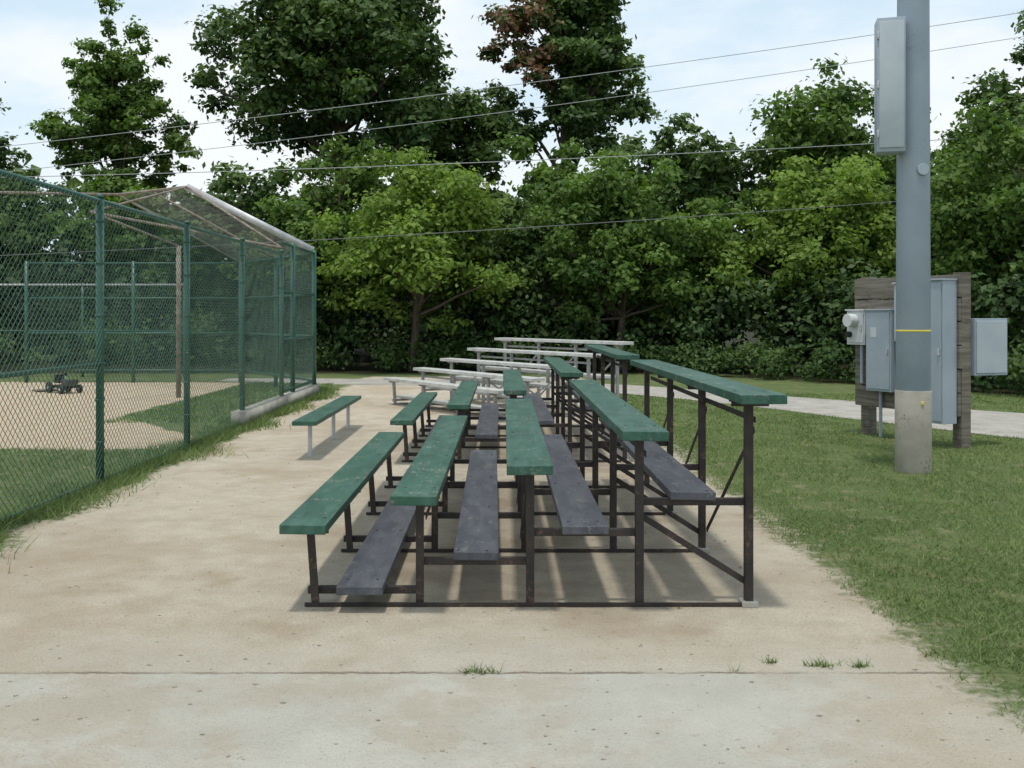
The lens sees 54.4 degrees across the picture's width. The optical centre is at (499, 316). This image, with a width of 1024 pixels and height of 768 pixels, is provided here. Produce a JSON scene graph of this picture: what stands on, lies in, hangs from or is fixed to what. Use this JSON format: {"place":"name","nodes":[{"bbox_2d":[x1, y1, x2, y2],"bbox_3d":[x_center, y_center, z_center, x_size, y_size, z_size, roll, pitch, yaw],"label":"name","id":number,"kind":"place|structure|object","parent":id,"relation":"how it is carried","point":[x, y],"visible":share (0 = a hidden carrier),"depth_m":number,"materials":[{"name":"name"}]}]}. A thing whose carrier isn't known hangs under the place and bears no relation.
{"place":"outdoors","nodes":[
{"label":"outdoors","id":0,"kind":"place"},
{"bbox_2d":[0,198,933,255],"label":"power line","id":1,"kind":"object","parent":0,"point":[502,229],"visible":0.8,"depth_m":26.19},
{"bbox_2d":[1,139,950,177],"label":"power line","id":2,"kind":"object","parent":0,"point":[457,163],"visible":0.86,"depth_m":25.99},
{"bbox_2d":[0,321,1023,767],"bbox_3d":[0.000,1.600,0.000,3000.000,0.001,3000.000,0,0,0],"label":"ground","id":3,"kind":"structure","parent":0,"point":[148,553],"depth_m":5.16,"materials":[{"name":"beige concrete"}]},
{"bbox_2d":[0,81,46,204],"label":"deciduous tree","id":4,"kind":"object","parent":3,"relation":"on","point":[4,141],"visible":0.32,"depth_m":39.82,"materials":[{"name":"green plant"}]},
{"bbox_2d":[0,164,92,359],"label":"deciduous tree","id":5,"kind":"object","parent":3,"relation":"on","point":[23,172],"visible":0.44,"depth_m":36.27,"materials":[{"name":"green plant"}]},
{"bbox_2d":[32,373,82,393],"bbox_3d":[-9.328,1.390,21.081,1.153,0.418,0.612,0,0,38],"label":"field groomer","id":6,"kind":"object","parent":3,"relation":"on","point":[61,384],"visible":0.74,"depth_m":20.88,"materials":[{"name":"metal"}]},
{"bbox_2d":[0,283,183,376],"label":"chain link fence","id":7,"kind":"object","parent":3,"relation":"on","point":[82,316],"visible":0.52,"depth_m":26.50,"materials":[{"name":"green metal"}]},
{"bbox_2d":[19,0,194,228],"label":"deciduous tree","id":8,"kind":"object","parent":3,"relation":"on","point":[105,103],"visible":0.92,"depth_m":40.28,"materials":[{"name":"green plant"}]},
{"bbox_2d":[35,169,183,359],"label":"deciduous tree","id":9,"kind":"object","parent":3,"relation":"on","point":[117,185],"visible":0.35,"depth_m":35.13,"materials":[{"name":"green plant"}]},
{"bbox_2d":[0,308,222,368],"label":"forest shrubs","id":10,"kind":"object","parent":3,"relation":"on","point":[38,355],"visible":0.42,"depth_m":29.37,"materials":[{"name":"green plant"}]},
{"bbox_2d":[0,169,283,520],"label":"chain link fence","id":11,"kind":"object","parent":3,"relation":"on","point":[98,365],"visible":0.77,"depth_m":10.16,"materials":[{"name":"green metal"}]},
{"bbox_2d":[0,184,318,423],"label":"baseball backstop","id":12,"kind":"object","parent":3,"relation":"on","point":[294,392],"visible":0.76,"depth_m":20.82,"materials":[{"name":"green metal"}]},
{"bbox_2d":[141,140,281,363],"bbox_3d":[-9.169,-2.176,33.586,4.788,7.584,6.060,0,0,0],"label":"deciduous tree","id":13,"kind":"object","parent":3,"relation":"on","point":[223,183],"visible":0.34,"depth_m":33.38,"materials":[{"name":"green plant"}]},
{"bbox_2d":[217,192,391,367],"bbox_3d":[-5.869,-1.052,31.222,5.186,5.334,5.832,0,0,0],"label":"deciduous tree","id":14,"kind":"object","parent":3,"relation":"on","point":[298,223],"visible":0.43,"depth_m":29.92,"materials":[{"name":"green plant"}]},
{"bbox_2d":[170,0,461,354],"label":"deciduous tree","id":15,"kind":"object","parent":3,"relation":"on","point":[315,55],"visible":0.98,"depth_m":39.30,"materials":[{"name":"green plant"}]},
{"bbox_2d":[292,396,360,456],"bbox_3d":[-2.160,1.377,12.800,0.270,0.445,3.600,0,0,0],"label":"park bench","id":16,"kind":"object","parent":3,"relation":"on","point":[323,413],"visible":1,"depth_m":12.27,"materials":[{"name":"green paint"}]},
{"bbox_2d":[244,135,410,359],"bbox_3d":[-5.544,-2.642,35.583,6.070,8.508,6.163,0,0,44],"label":"deciduous tree","id":17,"kind":"object","parent":3,"relation":"on","point":[325,195],"visible":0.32,"depth_m":35.56,"materials":[{"name":"green plant"}]},
{"bbox_2d":[307,143,528,371],"bbox_3d":[-2.332,-1.768,29.175,6.354,6.763,6.556,0,0,0],"label":"deciduous tree","id":18,"kind":"object","parent":3,"relation":"on","point":[415,265],"visible":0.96,"depth_m":28.28,"materials":[{"name":"green plant"}]},
{"bbox_2d":[388,78,532,315],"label":"deciduous tree","id":19,"kind":"object","parent":3,"relation":"on","point":[470,140],"visible":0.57,"depth_m":41.86,"materials":[{"name":"green plant"}]},
{"bbox_2d":[0,159,931,353],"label":"distant tree mass","id":20,"kind":"object","parent":3,"relation":"on","point":[74,180],"visible":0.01,"depth_m":45.81,"materials":[{"name":"green plant"}]},
{"bbox_2d":[394,162,540,351],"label":"deciduous tree","id":21,"kind":"object","parent":3,"relation":"on","point":[496,195],"depth_m":35.14,"materials":[{"name":"green plant"}]},
{"bbox_2d":[0,227,957,357],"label":"distant tree mass","id":22,"kind":"object","parent":3,"relation":"on","point":[656,337],"visible":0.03,"depth_m":39.61,"materials":[{"name":"green plant"}]},
{"bbox_2d":[454,660,504,673],"bbox_3d":[-0.088,1.577,4.477,0.232,0.046,0.146,0,0,0],"label":"weed tuft","id":23,"kind":"object","parent":3,"relation":"on","point":[480,671],"visible":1,"depth_m":4.48,"materials":[{"name":"green plant"}]},
{"bbox_2d":[383,337,633,420],"bbox_3d":[0.015,1.004,17.349,2.672,1.194,4.058,0,0,-33],"label":"bleacher","id":24,"kind":"object","parent":3,"relation":"on","point":[484,379],"visible":0.64,"depth_m":17.32,"materials":[{"name":"metal"}]},
{"bbox_2d":[0,239,1022,365],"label":"forest undergrowth","id":25,"kind":"object","parent":3,"relation":"on","point":[612,325],"visible":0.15,"depth_m":33.37,"materials":[{"name":"green plant"}]},
{"bbox_2d":[390,344,639,462],"bbox_3d":[0.166,1.004,12.731,2.681,1.194,4.162,0,0,0],"label":"bleacher","id":26,"kind":"object","parent":3,"relation":"on","point":[487,427],"visible":0.66,"depth_m":12.11,"materials":[{"name":"green paint"}]},
{"bbox_2d":[448,195,598,362],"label":"deciduous tree","id":27,"kind":"object","parent":3,"relation":"on","point":[512,245],"visible":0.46,"depth_m":29.80,"materials":[{"name":"green plant"}]},
{"bbox_2d":[279,360,786,607],"bbox_3d":[0.169,1.004,7.435,2.686,1.194,4.459,0,0,0],"label":"bleacher","id":28,"kind":"object","parent":3,"relation":"on","point":[532,450],"visible":1,"depth_m":6.13,"materials":[{"name":"green paint"}]},
{"bbox_2d":[488,131,606,337],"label":"deciduous tree","id":29,"kind":"object","parent":3,"relation":"on","point":[542,171],"visible":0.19,"depth_m":35.99,"materials":[{"name":"green plant"}]},
{"bbox_2d":[471,0,662,331],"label":"deciduous tree","id":30,"kind":"object","parent":3,"relation":"on","point":[570,46],"visible":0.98,"depth_m":42.67,"materials":[{"name":"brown plant"}]},
{"bbox_2d":[197,326,1023,395],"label":"forest shrubs","id":31,"kind":"object","parent":3,"relation":"on","point":[778,361],"visible":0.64,"depth_m":26.91,"materials":[{"name":"green plant"}]},
{"bbox_2d":[506,147,740,370],"bbox_3d":[3.486,-1.729,30.239,6.585,6.686,5.984,0,0,0],"label":"deciduous tree","id":32,"kind":"object","parent":3,"relation":"on","point":[626,251],"visible":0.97,"depth_m":28.73,"materials":[{"name":"green plant"}]},
{"bbox_2d":[577,130,686,350],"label":"deciduous tree","id":33,"kind":"object","parent":3,"relation":"on","point":[631,144],"visible":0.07,"depth_m":37.55,"materials":[{"name":"green plant"}]},
{"bbox_2d":[257,255,1023,387],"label":"forest shrubs","id":34,"kind":"object","parent":3,"relation":"on","point":[996,294],"visible":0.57,"depth_m":27.96,"materials":[{"name":"green plant"}]},
{"bbox_2d":[624,110,779,355],"bbox_3d":[7.646,-2.934,35.941,4.878,9.091,5.822,0,0,-36],"label":"deciduous tree","id":35,"kind":"object","parent":3,"relation":"on","point":[712,173],"visible":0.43,"depth_m":35.27,"materials":[{"name":"green plant"}]},
{"bbox_2d":[640,189,789,368],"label":"deciduous tree","id":36,"kind":"object","parent":3,"relation":"on","point":[708,207],"visible":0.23,"depth_m":29.72,"materials":[{"name":"green plant"}]},
{"bbox_2d":[753,654,779,662],"bbox_3d":[1.245,1.577,4.586,0.138,0.045,0.117,0,0,0],"label":"weed tuft","id":37,"kind":"object","parent":3,"relation":"on","point":[771,661],"visible":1,"depth_m":4.60,"materials":[{"name":"green plant"}]},
{"bbox_2d":[706,151,936,372],"bbox_3d":[9.148,-1.585,28.088,6.834,6.398,5.505,0,0,0],"label":"deciduous tree","id":38,"kind":"object","parent":3,"relation":"on","point":[817,236],"visible":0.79,"depth_m":27.34,"materials":[{"name":"green plant"}]},
{"bbox_2d":[802,655,843,666],"bbox_3d":[1.478,1.577,4.552,0.175,0.046,0.163,0,0,35],"label":"weed tuft","id":39,"kind":"object","parent":3,"relation":"on","point":[819,664],"visible":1,"depth_m":4.55,"materials":[{"name":"green plant"}]},
{"bbox_2d":[729,53,940,340],"bbox_3d":[12.088,-3.788,35.318,8.111,10.795,6.992,0,0,0],"label":"deciduous tree","id":40,"kind":"object","parent":3,"relation":"on","point":[838,107],"visible":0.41,"depth_m":33.73,"materials":[{"name":"green plant"}]},
{"bbox_2d":[846,657,873,667],"bbox_3d":[1.642,1.577,4.535,0.161,0.046,0.104,0,0,0],"label":"weed tuft","id":41,"kind":"object","parent":3,"relation":"on","point":[858,664],"visible":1,"depth_m":4.55,"materials":[{"name":"green plant"}]},
{"bbox_2d":[874,0,931,473],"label":"utility pole","id":42,"kind":"object","parent":3,"relation":"on","point":[902,86],"visible":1,"depth_m":10.15,"materials":[{"name":"metal"}]},
{"bbox_2d":[879,20,903,147],"bbox_3d":[3.960,-2.350,10.055,0.235,1.280,0.012,0,0,14],"label":"cabinet door","id":43,"kind":"structure","parent":42,"relation":"in","point":[891,33],"depth_m":10.05,"materials":[{"name":"paint"}]},
{"bbox_2d":[856,146,952,270],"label":"deciduous tree","id":44,"kind":"object","parent":3,"relation":"on","point":[932,154],"visible":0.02,"depth_m":36.32,"materials":[{"name":"green plant"}]},
{"bbox_2d":[842,272,1006,448],"bbox_3d":[5.469,0.530,12.979,1.025,2.140,1.864,0,0,-22],"label":"electrical panel board","id":45,"kind":"object","parent":3,"relation":"on","point":[965,346],"visible":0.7,"depth_m":12.18,"materials":[{"name":"brown wood"}]},
{"bbox_2d":[847,313,862,342],"bbox_3d":[4.836,0.150,13.535,0.013,0.400,0.300,0,0,-22],"label":"meter box door","id":46,"kind":"structure","parent":45,"relation":"in","point":[859,334],"depth_m":13.47,"materials":[{"name":"white paint"}]},
{"bbox_2d":[866,313,889,389],"bbox_3d":[4.974,0.450,13.089,0.013,1.000,0.410,0,0,-22],"label":"breaker box door","id":47,"kind":"structure","parent":45,"relation":"in","point":[877,361],"depth_m":13.07,"materials":[{"name":"grey paint"}]},
{"bbox_2d":[894,287,895,338],"bbox_3d":[5.146,-0.050,12.744,0.013,0.680,0.240,0,0,-22],"label":"switch box door","id":48,"kind":"structure","parent":45,"relation":"in","point":[894,287],"depth_m":12.85,"materials":[{"name":"paint"}]},
{"bbox_2d":[931,283,940,421],"bbox_3d":[5.242,0.430,12.243,0.013,1.680,0.480,0,0,-22],"label":"tall cabinet door","id":49,"kind":"structure","parent":45,"relation":"in","point":[935,287],"depth_m":12.08,"materials":[{"name":"grey paint"}]},
{"bbox_2d":[976,321,1006,372],"bbox_3d":[6.039,0.370,12.212,0.500,0.640,0.013,0,0,-22],"label":"side cabinet door","id":50,"kind":"structure","parent":45,"relation":"in","point":[991,336],"depth_m":12.20,"materials":[{"name":"paint"}]},
{"bbox_2d":[930,92,1023,380],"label":"deciduous tree","id":51,"kind":"object","parent":3,"relation":"on","point":[997,226],"visible":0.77,"depth_m":23.96,"materials":[{"name":"green plant"}]},
{"bbox_2d":[935,8,1023,178],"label":"deciduous tree","id":52,"kind":"object","parent":3,"relation":"on","point":[1003,87],"visible":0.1,"depth_m":33.54,"materials":[{"name":"green plant"}]},
{"bbox_2d":[950,123,1023,277],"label":"deciduous tree","id":53,"kind":"object","parent":3,"relation":"on","point":[978,197],"visible":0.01,"depth_m":27.99,"materials":[{"name":"green plant"}]},
{"bbox_2d":[0,381,1023,733],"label":"grass","id":54,"kind":"structure","parent":0,"point":[142,471],"depth_m":9.16,"materials":[{"name":"green plant"}]},
{"bbox_2d":[0,0,1023,312],"label":"sky","id":55,"kind":"structure","parent":0,"point":[36,35],"materials":[{"name":"white"}]},
{"bbox_2d":[1,12,1023,146],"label":"power line","id":56,"kind":"object","parent":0,"point":[491,87],"visible":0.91,"depth_m":26.39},
{"bbox_2d":[9,36,1023,171],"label":"power line","id":57,"kind":"object","parent":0,"point":[499,112],"visible":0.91,"depth_m":26.09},
{"bbox_2d":[220,378,1023,438],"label":"paved path","id":58,"kind":"structure","parent":0,"point":[1003,424],"depth_m":17.30,"materials":[{"name":"concrete"}]}
]}

